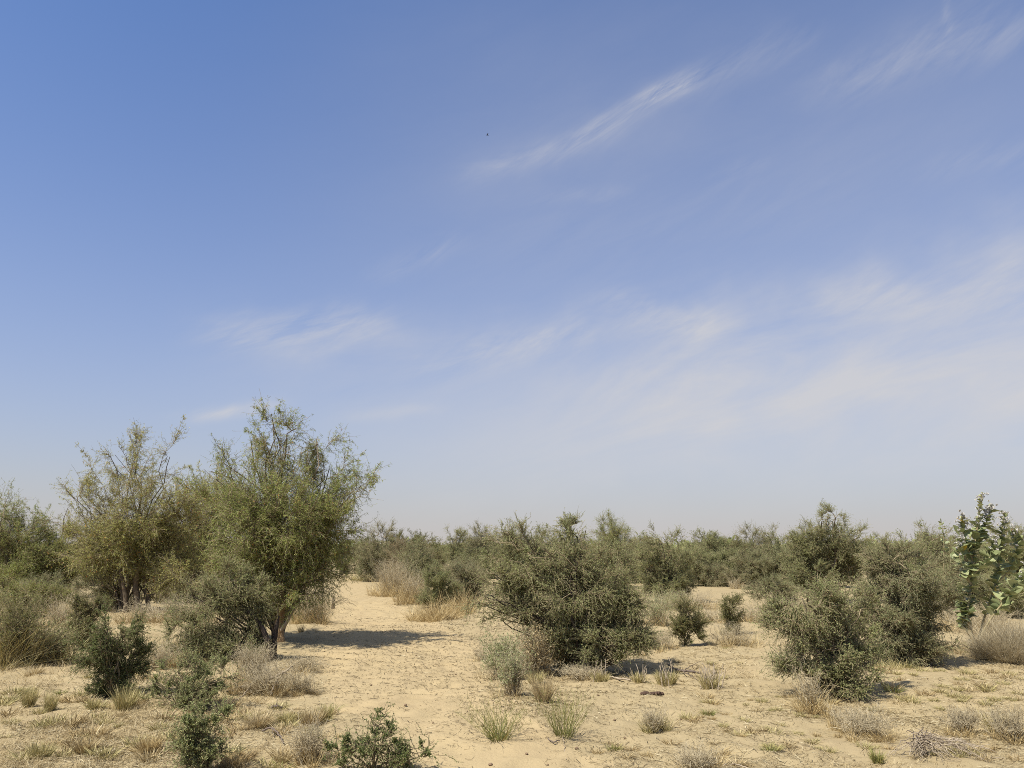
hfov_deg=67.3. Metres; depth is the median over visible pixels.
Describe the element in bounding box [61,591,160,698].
thorn bush
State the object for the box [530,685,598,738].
clump
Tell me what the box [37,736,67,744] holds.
grass tuft
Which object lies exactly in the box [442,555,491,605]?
thorn bush
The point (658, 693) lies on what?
dung lump
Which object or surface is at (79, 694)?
grass tuft
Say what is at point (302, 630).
grass tuft
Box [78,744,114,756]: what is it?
grass tuft
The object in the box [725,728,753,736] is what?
grass tuft
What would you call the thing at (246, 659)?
dry weed
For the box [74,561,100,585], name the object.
scrub bush
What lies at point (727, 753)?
grass tuft
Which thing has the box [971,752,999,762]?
grass tuft
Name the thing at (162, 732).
grass tuft
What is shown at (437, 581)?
thorn bush
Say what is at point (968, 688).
grass tuft
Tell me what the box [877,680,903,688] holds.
grass tuft
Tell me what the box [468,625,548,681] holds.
dry weed
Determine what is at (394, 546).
scrub bush
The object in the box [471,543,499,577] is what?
scrub bush
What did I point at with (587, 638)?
thorn bush
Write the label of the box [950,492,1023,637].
milkweed shrub
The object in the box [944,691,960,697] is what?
grass tuft
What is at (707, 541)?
scrub bush
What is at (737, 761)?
grass tuft
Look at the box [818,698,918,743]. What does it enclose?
dry weed
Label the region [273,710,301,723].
grass tuft
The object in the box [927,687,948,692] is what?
grass tuft
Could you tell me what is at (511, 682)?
dry weed
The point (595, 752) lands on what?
grass tuft
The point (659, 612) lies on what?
dry weed
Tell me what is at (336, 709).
grass tuft
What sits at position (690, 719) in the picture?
grass tuft
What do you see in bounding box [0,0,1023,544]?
sky
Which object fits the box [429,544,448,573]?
scrub bush
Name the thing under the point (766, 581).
thorn bush
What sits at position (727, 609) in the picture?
thorn bush
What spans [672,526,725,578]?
scrub bush
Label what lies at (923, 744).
brush heap
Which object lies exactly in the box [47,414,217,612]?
yellowish tree
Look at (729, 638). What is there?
dry weed
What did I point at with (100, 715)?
grass tuft
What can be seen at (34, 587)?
scrub bush
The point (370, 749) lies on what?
thorn sapling
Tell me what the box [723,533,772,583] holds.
scrub bush
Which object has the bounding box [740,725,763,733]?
grass tuft
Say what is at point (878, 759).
grass tuft
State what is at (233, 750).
grass tuft
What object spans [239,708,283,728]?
grass tuft
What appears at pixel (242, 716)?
grass tuft
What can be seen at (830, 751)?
grass tuft
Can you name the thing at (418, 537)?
scrub bush
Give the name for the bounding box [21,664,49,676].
grass tuft
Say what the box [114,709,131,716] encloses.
grass tuft
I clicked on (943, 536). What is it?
milkweed shrub
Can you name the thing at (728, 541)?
distant scrub
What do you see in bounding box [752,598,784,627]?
thorn bush
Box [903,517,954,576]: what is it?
scrub bush
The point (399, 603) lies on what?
grass clump
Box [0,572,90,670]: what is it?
dry grass thicket
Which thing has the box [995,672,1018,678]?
grass tuft
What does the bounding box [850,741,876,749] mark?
grass tuft
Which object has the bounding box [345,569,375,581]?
grass clump
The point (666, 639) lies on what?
dry weed
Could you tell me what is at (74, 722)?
grass tuft
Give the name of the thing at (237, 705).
grass tuft
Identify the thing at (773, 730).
grass tuft
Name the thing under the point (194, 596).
scrub bush
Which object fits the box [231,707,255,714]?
grass tuft
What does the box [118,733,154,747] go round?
grass tuft
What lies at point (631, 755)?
grass tuft
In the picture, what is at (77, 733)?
grass tuft
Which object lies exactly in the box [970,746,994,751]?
grass tuft
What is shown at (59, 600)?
dry weed
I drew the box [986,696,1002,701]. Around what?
grass tuft
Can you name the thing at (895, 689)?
grass tuft
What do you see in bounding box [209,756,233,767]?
grass tuft
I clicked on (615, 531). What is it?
scrub bush
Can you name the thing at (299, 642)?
ground
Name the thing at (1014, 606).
scrub bush
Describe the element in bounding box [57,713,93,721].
grass tuft
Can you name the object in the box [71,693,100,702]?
grass tuft
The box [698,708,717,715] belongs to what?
grass tuft
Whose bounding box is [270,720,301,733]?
grass tuft
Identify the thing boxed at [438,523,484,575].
scrub bush
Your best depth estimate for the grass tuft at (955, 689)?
9.19 m
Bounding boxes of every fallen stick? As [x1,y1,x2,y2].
[262,727,284,743]
[610,676,631,680]
[722,763,746,767]
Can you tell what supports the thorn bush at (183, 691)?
on the ground at (299, 642)
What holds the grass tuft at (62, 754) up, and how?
on the ground at (299, 642)
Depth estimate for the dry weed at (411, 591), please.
22.75 m
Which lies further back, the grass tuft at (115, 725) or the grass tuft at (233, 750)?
the grass tuft at (115, 725)
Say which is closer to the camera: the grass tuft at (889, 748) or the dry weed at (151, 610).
the grass tuft at (889, 748)
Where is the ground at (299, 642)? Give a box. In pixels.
[0,556,1023,767]
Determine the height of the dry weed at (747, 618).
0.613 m
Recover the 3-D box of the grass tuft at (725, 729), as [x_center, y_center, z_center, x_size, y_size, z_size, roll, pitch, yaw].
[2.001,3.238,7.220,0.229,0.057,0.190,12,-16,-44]
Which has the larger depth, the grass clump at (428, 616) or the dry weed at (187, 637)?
the grass clump at (428, 616)
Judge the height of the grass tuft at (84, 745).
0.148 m
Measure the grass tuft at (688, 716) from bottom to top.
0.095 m
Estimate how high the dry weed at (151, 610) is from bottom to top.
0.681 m
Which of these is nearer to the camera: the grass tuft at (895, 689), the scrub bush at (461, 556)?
the grass tuft at (895, 689)
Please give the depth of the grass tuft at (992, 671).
10.59 m
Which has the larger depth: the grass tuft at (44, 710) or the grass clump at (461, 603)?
the grass clump at (461, 603)
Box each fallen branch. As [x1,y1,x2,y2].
[226,666,292,700]
[667,661,700,680]
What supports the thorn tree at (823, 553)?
on the ground at (299, 642)
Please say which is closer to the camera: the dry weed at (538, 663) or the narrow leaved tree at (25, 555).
the dry weed at (538, 663)
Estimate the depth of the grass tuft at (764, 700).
8.48 m
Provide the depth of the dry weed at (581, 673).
10.10 m
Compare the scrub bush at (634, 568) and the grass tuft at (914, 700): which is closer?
the grass tuft at (914, 700)
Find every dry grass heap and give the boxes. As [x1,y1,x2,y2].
[224,653,313,699]
[279,669,322,696]
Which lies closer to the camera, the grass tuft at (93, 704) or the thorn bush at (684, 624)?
the grass tuft at (93, 704)
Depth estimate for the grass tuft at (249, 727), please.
7.08 m
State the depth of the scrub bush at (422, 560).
32.77 m
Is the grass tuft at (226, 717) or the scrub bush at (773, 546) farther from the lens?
the scrub bush at (773, 546)
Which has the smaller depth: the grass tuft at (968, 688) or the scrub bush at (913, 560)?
the grass tuft at (968, 688)
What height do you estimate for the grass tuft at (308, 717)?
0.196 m
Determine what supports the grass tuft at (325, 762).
on the ground at (299, 642)
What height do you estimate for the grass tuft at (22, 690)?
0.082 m
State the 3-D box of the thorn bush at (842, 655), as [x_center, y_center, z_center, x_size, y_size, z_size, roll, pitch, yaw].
[3.691,2.937,9.088,1.846,1.438,1.177,7,-14,-30]
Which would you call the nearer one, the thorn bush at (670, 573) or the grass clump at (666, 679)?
the grass clump at (666, 679)
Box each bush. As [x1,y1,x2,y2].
[0,571,73,614]
[10,567,96,600]
[60,589,117,646]
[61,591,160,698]
[62,567,141,606]
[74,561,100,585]
[125,572,186,602]
[134,639,244,710]
[151,551,281,660]
[159,682,248,767]
[176,566,229,606]
[327,536,361,573]
[346,517,403,581]
[349,535,376,564]
[381,536,442,582]
[383,528,448,564]
[390,535,441,586]
[413,558,463,607]
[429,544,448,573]
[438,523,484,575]
[438,551,495,587]
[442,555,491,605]
[444,551,486,581]
[451,510,667,672]
[462,520,501,566]
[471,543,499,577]
[487,518,533,573]
[509,521,577,581]
[550,529,590,548]
[586,508,636,580]
[587,534,635,585]
[616,533,662,582]
[627,530,657,547]
[632,520,701,598]
[632,700,681,733]
[662,591,715,645]
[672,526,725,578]
[676,544,747,585]
[683,527,744,582]
[690,558,738,586]
[715,591,749,634]
[722,545,787,588]
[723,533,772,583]
[733,520,784,565]
[740,571,809,604]
[743,529,828,589]
[745,571,896,701]
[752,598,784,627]
[848,532,974,667]
[864,531,906,565]
[870,520,953,575]
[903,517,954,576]
[923,535,958,564]
[931,525,989,587]
[931,567,1002,620]
[938,552,955,572]
[968,514,1022,575]
[977,562,1023,617]
[980,517,1023,593]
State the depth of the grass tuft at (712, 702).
8.53 m
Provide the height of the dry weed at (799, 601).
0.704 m
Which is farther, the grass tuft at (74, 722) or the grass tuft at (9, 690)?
the grass tuft at (9, 690)
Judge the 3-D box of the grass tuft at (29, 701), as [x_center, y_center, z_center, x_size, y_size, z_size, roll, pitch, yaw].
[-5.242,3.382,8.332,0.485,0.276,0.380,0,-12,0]
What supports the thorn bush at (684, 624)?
on the ground at (299, 642)
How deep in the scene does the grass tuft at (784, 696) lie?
8.86 m
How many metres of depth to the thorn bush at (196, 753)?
5.83 m
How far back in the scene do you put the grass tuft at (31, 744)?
6.56 m
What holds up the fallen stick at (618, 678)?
on the ground at (299, 642)
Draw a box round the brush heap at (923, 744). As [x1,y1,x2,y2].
[888,727,1000,762]
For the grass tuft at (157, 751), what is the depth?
6.36 m
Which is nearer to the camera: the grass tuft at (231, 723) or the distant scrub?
the grass tuft at (231, 723)
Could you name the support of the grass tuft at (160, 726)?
on the ground at (299, 642)
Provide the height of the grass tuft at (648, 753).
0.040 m
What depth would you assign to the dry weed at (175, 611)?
17.15 m
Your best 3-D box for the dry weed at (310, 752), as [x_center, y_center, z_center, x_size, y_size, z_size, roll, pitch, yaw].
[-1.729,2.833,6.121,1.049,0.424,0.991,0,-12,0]
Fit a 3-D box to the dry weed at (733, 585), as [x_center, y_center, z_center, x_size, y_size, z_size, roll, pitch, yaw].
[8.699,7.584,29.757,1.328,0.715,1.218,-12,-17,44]
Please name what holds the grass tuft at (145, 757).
on the ground at (299, 642)
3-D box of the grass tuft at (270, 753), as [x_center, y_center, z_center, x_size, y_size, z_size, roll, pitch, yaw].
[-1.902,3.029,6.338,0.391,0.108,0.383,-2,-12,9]
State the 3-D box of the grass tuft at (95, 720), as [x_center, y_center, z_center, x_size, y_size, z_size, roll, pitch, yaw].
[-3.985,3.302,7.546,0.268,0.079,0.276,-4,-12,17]
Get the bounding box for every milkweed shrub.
[938,519,948,578]
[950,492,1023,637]
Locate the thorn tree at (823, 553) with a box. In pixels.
[775,498,877,596]
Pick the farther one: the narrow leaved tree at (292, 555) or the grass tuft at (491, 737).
the narrow leaved tree at (292, 555)
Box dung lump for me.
[649,691,663,695]
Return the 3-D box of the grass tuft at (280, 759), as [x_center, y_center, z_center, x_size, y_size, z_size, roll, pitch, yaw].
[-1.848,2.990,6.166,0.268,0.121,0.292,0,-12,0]
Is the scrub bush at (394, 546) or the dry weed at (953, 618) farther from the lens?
the scrub bush at (394, 546)
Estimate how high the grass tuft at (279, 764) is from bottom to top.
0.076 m
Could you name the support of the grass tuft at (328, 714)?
on the ground at (299, 642)
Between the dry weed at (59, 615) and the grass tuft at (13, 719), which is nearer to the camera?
the grass tuft at (13, 719)
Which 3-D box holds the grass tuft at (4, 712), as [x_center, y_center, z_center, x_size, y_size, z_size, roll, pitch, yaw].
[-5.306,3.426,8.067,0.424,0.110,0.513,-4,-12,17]
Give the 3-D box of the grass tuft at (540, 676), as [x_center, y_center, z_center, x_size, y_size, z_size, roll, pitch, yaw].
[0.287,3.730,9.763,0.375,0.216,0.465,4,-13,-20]
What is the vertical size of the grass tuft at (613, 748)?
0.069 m
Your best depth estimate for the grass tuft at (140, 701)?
8.38 m
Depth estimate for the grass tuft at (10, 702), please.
8.46 m
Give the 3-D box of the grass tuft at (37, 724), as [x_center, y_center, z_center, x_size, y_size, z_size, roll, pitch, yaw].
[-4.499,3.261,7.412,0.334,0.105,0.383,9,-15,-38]
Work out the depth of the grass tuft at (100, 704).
8.13 m
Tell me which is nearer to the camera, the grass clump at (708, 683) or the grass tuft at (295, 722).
the grass tuft at (295, 722)
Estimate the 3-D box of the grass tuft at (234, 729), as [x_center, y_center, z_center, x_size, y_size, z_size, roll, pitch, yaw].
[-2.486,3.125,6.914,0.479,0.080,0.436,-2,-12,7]
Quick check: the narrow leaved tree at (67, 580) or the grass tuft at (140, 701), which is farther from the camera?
the narrow leaved tree at (67, 580)
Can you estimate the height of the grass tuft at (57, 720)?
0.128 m
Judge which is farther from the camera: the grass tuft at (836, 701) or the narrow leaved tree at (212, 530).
the narrow leaved tree at (212, 530)
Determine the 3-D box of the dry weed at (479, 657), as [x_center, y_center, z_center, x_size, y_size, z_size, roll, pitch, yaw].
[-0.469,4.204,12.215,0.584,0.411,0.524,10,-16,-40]
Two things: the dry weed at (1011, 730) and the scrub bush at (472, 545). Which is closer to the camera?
the dry weed at (1011, 730)
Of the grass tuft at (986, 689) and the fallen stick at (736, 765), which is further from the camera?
the grass tuft at (986, 689)
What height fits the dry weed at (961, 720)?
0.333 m
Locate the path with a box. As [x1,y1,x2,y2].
[313,574,614,767]
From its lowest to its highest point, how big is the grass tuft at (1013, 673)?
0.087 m
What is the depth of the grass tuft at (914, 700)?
8.65 m
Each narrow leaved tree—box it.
[0,477,73,594]
[20,497,98,592]
[152,459,238,597]
[170,389,391,641]
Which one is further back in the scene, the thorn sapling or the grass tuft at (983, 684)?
the grass tuft at (983, 684)
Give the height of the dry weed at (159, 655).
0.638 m
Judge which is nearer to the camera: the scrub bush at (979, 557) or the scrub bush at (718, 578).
the scrub bush at (979, 557)
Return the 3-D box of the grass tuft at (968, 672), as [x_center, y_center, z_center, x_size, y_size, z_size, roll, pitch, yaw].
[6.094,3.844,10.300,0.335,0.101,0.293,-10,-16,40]
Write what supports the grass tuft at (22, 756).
on the ground at (299, 642)
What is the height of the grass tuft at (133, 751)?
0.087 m
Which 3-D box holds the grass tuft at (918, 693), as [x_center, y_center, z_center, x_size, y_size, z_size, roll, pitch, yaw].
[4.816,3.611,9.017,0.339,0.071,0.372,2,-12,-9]
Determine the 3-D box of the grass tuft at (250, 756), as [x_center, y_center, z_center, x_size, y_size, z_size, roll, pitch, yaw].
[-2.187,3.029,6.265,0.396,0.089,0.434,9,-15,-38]
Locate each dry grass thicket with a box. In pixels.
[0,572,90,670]
[17,610,89,666]
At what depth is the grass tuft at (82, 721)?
7.62 m
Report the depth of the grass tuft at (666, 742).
6.76 m
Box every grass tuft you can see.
[0,684,28,694]
[0,692,22,702]
[0,698,15,705]
[0,704,28,716]
[1,716,24,724]
[4,744,57,761]
[7,686,32,693]
[14,684,42,707]
[18,740,45,751]
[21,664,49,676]
[24,740,61,758]
[29,711,75,724]
[29,716,59,728]
[30,707,48,714]
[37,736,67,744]
[38,688,68,711]
[47,710,89,728]
[51,747,80,757]
[54,743,85,752]
[55,734,91,747]
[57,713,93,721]
[58,691,89,702]
[58,724,104,736]
[65,690,90,697]
[65,734,104,754]
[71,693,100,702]
[72,715,97,723]
[72,726,121,737]
[74,723,125,739]
[76,699,112,709]
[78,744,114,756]
[85,696,100,708]
[85,746,126,759]
[90,709,109,719]
[92,715,117,724]
[101,731,122,739]
[104,683,146,711]
[109,721,128,727]
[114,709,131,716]
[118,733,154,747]
[119,736,165,753]
[125,697,151,704]
[128,731,168,753]
[130,748,167,762]
[131,743,169,756]
[133,689,154,702]
[140,726,181,740]
[143,720,175,730]
[147,707,184,720]
[204,708,244,723]
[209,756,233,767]
[210,699,242,708]
[213,748,250,767]
[214,724,250,736]
[218,742,250,756]
[219,747,262,762]
[224,719,240,725]
[229,722,252,729]
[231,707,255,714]
[236,709,265,721]
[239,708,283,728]
[250,756,279,766]
[258,744,298,757]
[262,759,295,767]
[265,700,295,710]
[265,717,302,726]
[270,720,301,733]
[270,746,293,763]
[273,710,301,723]
[289,703,330,726]
[294,625,306,632]
[317,704,335,718]
[317,755,338,765]
[318,702,343,713]
[319,705,351,715]
[454,691,543,741]
[521,672,562,702]
[522,670,548,683]
[589,747,605,753]
[607,741,624,751]
[609,742,630,749]
[615,750,638,759]
[625,745,640,751]
[639,749,660,757]
[657,738,682,744]
[677,710,697,719]
[685,716,703,722]
[696,690,715,698]
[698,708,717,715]
[699,697,723,704]
[707,745,734,755]
[711,754,731,765]
[715,721,729,727]
[719,726,732,731]
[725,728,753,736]
[726,757,748,765]
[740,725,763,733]
[750,697,767,702]
[756,741,784,751]
[760,740,783,750]
[765,727,785,734]
[776,691,793,697]
[779,739,798,747]
[800,736,822,743]
[817,746,837,753]
[827,697,845,704]
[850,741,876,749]
[865,735,880,742]
[866,746,888,764]
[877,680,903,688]
[879,743,900,749]
[881,684,907,692]
[886,696,908,704]
[891,676,907,680]
[896,692,925,703]
[913,689,938,695]
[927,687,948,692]
[930,705,947,710]
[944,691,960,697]
[946,685,965,691]
[946,751,969,757]
[955,667,979,674]
[955,693,975,698]
[956,683,979,691]
[958,747,980,755]
[963,704,1012,731]
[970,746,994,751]
[971,680,997,688]
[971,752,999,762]
[974,681,1000,691]
[978,699,998,705]
[984,668,1000,672]
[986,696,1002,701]
[994,680,1011,684]
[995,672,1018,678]
[1000,670,1019,675]
[1006,753,1023,760]
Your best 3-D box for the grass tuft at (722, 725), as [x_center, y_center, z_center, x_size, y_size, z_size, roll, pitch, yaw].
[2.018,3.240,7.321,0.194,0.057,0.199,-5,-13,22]
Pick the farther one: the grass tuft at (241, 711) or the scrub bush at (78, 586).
the scrub bush at (78, 586)
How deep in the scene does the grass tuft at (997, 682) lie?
9.56 m
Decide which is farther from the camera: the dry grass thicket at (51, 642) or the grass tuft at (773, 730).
the dry grass thicket at (51, 642)
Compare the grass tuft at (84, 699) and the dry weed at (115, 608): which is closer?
the grass tuft at (84, 699)
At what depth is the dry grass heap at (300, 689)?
8.94 m
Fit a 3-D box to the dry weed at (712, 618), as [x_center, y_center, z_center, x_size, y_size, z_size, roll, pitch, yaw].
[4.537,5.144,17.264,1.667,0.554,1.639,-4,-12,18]
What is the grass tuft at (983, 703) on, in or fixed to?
on the ground at (299, 642)
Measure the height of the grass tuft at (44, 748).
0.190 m
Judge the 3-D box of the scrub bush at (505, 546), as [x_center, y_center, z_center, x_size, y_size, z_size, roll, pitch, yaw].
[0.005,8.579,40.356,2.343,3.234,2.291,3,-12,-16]
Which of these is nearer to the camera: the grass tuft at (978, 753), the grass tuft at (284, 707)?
the grass tuft at (978, 753)
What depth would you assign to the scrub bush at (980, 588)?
17.23 m
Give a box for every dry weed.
[2,580,105,616]
[34,588,83,628]
[66,585,148,613]
[111,595,193,624]
[143,631,198,671]
[148,594,216,622]
[151,622,243,644]
[219,637,292,678]
[237,711,352,767]
[273,648,329,674]
[289,585,348,624]
[341,553,418,596]
[378,564,435,604]
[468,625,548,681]
[468,638,489,660]
[487,638,535,698]
[496,616,571,678]
[555,660,617,680]
[639,586,678,626]
[642,626,689,652]
[646,585,701,610]
[659,587,728,609]
[668,737,740,767]
[689,605,739,623]
[703,619,766,647]
[715,600,775,622]
[724,573,748,588]
[755,594,812,617]
[770,654,855,716]
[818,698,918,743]
[930,595,1023,634]
[934,701,987,737]
[973,697,1023,744]
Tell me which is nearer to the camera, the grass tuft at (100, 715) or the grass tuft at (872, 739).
the grass tuft at (872, 739)
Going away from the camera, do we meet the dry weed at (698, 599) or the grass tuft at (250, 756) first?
the grass tuft at (250, 756)
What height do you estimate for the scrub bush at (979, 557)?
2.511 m
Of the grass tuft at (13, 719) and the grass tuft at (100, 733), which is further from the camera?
the grass tuft at (13, 719)
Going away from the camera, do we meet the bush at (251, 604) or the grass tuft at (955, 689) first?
the grass tuft at (955, 689)
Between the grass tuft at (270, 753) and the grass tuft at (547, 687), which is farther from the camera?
the grass tuft at (547, 687)
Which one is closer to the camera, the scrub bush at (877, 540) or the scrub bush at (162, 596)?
the scrub bush at (162, 596)
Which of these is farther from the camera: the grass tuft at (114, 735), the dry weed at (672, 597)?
the dry weed at (672, 597)
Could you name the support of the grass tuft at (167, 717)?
on the ground at (299, 642)
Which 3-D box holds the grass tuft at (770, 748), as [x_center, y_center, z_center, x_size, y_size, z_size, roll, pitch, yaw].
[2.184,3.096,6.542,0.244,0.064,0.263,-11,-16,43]
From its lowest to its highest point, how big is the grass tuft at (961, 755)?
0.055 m
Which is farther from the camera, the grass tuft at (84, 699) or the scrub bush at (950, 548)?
the scrub bush at (950, 548)
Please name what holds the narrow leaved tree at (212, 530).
on the ground at (299, 642)
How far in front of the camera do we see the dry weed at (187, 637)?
13.46 m
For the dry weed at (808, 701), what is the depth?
8.11 m
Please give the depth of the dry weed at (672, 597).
21.47 m
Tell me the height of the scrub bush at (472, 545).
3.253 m
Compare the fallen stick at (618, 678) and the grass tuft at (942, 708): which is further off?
the fallen stick at (618, 678)
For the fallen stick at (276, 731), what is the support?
on the ground at (299, 642)
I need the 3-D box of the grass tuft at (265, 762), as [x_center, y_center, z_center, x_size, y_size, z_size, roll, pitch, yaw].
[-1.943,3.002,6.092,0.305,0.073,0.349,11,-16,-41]
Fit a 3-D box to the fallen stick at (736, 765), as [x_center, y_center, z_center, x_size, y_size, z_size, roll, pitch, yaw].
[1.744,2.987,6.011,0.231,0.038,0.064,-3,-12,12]
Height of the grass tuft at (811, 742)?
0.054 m
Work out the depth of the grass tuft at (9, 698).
8.65 m
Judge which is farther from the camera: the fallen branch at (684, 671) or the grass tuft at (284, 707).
the fallen branch at (684, 671)
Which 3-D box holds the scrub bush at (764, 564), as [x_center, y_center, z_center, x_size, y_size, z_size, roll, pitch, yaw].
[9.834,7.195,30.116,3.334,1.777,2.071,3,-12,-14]
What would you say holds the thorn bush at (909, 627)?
on the ground at (299, 642)
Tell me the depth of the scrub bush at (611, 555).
31.81 m
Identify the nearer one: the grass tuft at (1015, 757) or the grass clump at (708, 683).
the grass tuft at (1015, 757)
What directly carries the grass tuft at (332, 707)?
on the ground at (299, 642)
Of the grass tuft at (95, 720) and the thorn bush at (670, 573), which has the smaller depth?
the grass tuft at (95, 720)
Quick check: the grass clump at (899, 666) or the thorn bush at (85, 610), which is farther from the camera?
the thorn bush at (85, 610)
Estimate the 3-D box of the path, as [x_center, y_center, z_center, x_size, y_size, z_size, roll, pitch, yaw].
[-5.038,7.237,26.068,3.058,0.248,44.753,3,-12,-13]
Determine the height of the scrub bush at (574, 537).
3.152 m
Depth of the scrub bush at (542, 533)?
32.62 m
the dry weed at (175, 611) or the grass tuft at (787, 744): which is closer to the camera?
the grass tuft at (787, 744)
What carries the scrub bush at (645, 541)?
on the ground at (299, 642)
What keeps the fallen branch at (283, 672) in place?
on the dry grass heap at (265, 686)
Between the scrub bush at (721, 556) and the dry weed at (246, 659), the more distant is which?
the scrub bush at (721, 556)
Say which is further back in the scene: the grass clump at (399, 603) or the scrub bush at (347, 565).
the scrub bush at (347, 565)
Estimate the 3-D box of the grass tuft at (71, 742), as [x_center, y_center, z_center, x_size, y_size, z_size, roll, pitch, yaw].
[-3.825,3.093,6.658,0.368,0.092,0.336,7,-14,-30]
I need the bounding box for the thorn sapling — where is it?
[318,702,462,767]
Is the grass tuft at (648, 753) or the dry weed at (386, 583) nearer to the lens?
the grass tuft at (648, 753)
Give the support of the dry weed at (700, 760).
on the ground at (299, 642)
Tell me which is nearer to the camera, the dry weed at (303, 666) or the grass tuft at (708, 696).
the grass tuft at (708, 696)
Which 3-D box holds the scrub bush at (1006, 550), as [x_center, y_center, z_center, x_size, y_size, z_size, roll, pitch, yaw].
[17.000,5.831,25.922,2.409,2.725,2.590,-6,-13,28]
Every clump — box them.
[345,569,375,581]
[379,588,474,622]
[387,596,410,605]
[428,583,504,614]
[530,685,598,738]
[588,659,610,681]
[628,665,650,683]
[652,657,680,687]
[695,662,725,689]
[873,658,936,671]
[943,638,971,654]
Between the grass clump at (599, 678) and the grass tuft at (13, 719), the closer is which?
the grass tuft at (13, 719)
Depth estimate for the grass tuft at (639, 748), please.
6.57 m
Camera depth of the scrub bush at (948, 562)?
41.72 m
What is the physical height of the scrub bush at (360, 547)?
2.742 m
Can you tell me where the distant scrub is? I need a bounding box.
[1,534,986,559]
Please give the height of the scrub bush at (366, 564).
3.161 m
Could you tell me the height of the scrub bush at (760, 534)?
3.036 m
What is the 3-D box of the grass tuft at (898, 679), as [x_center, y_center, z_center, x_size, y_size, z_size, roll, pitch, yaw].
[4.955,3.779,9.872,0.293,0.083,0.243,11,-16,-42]
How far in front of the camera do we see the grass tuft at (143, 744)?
6.39 m
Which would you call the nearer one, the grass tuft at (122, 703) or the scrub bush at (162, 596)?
the grass tuft at (122, 703)
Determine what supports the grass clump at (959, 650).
on the ground at (299, 642)
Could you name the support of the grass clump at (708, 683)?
on the ground at (299, 642)
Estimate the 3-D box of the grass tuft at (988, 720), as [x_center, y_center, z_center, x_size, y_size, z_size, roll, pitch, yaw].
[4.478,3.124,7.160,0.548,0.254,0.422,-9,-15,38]
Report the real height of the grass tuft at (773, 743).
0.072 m
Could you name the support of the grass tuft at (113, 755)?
on the ground at (299, 642)
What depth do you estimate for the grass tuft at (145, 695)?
8.56 m
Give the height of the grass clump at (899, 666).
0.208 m
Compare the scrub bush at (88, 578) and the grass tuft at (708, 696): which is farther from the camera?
the scrub bush at (88, 578)
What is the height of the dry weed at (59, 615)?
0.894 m
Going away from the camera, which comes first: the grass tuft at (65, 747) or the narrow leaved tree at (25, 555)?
the grass tuft at (65, 747)
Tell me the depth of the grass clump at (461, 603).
19.96 m
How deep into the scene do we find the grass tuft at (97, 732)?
6.94 m
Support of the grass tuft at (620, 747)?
on the ground at (299, 642)
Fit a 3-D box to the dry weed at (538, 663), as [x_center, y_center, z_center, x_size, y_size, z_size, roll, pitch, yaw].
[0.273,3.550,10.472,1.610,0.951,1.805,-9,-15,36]
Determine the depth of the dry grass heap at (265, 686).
8.88 m
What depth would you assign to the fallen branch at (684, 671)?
10.61 m
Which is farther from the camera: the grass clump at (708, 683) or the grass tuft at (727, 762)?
the grass clump at (708, 683)
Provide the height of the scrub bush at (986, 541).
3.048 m
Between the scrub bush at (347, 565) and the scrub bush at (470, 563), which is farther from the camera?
the scrub bush at (347, 565)
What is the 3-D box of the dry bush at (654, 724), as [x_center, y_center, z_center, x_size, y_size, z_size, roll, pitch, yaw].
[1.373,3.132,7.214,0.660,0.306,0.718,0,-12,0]
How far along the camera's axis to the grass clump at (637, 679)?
9.86 m
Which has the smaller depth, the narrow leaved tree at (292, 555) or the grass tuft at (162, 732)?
the grass tuft at (162, 732)
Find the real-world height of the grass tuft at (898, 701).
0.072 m
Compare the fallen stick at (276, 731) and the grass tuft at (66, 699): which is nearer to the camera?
the fallen stick at (276, 731)
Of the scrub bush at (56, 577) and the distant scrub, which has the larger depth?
the distant scrub
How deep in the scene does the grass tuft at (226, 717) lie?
7.41 m
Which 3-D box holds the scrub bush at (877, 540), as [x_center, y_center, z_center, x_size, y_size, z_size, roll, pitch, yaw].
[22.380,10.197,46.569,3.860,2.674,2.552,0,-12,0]
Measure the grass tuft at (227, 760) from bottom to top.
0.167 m
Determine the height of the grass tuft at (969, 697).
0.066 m
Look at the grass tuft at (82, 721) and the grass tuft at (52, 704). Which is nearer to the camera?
the grass tuft at (82, 721)

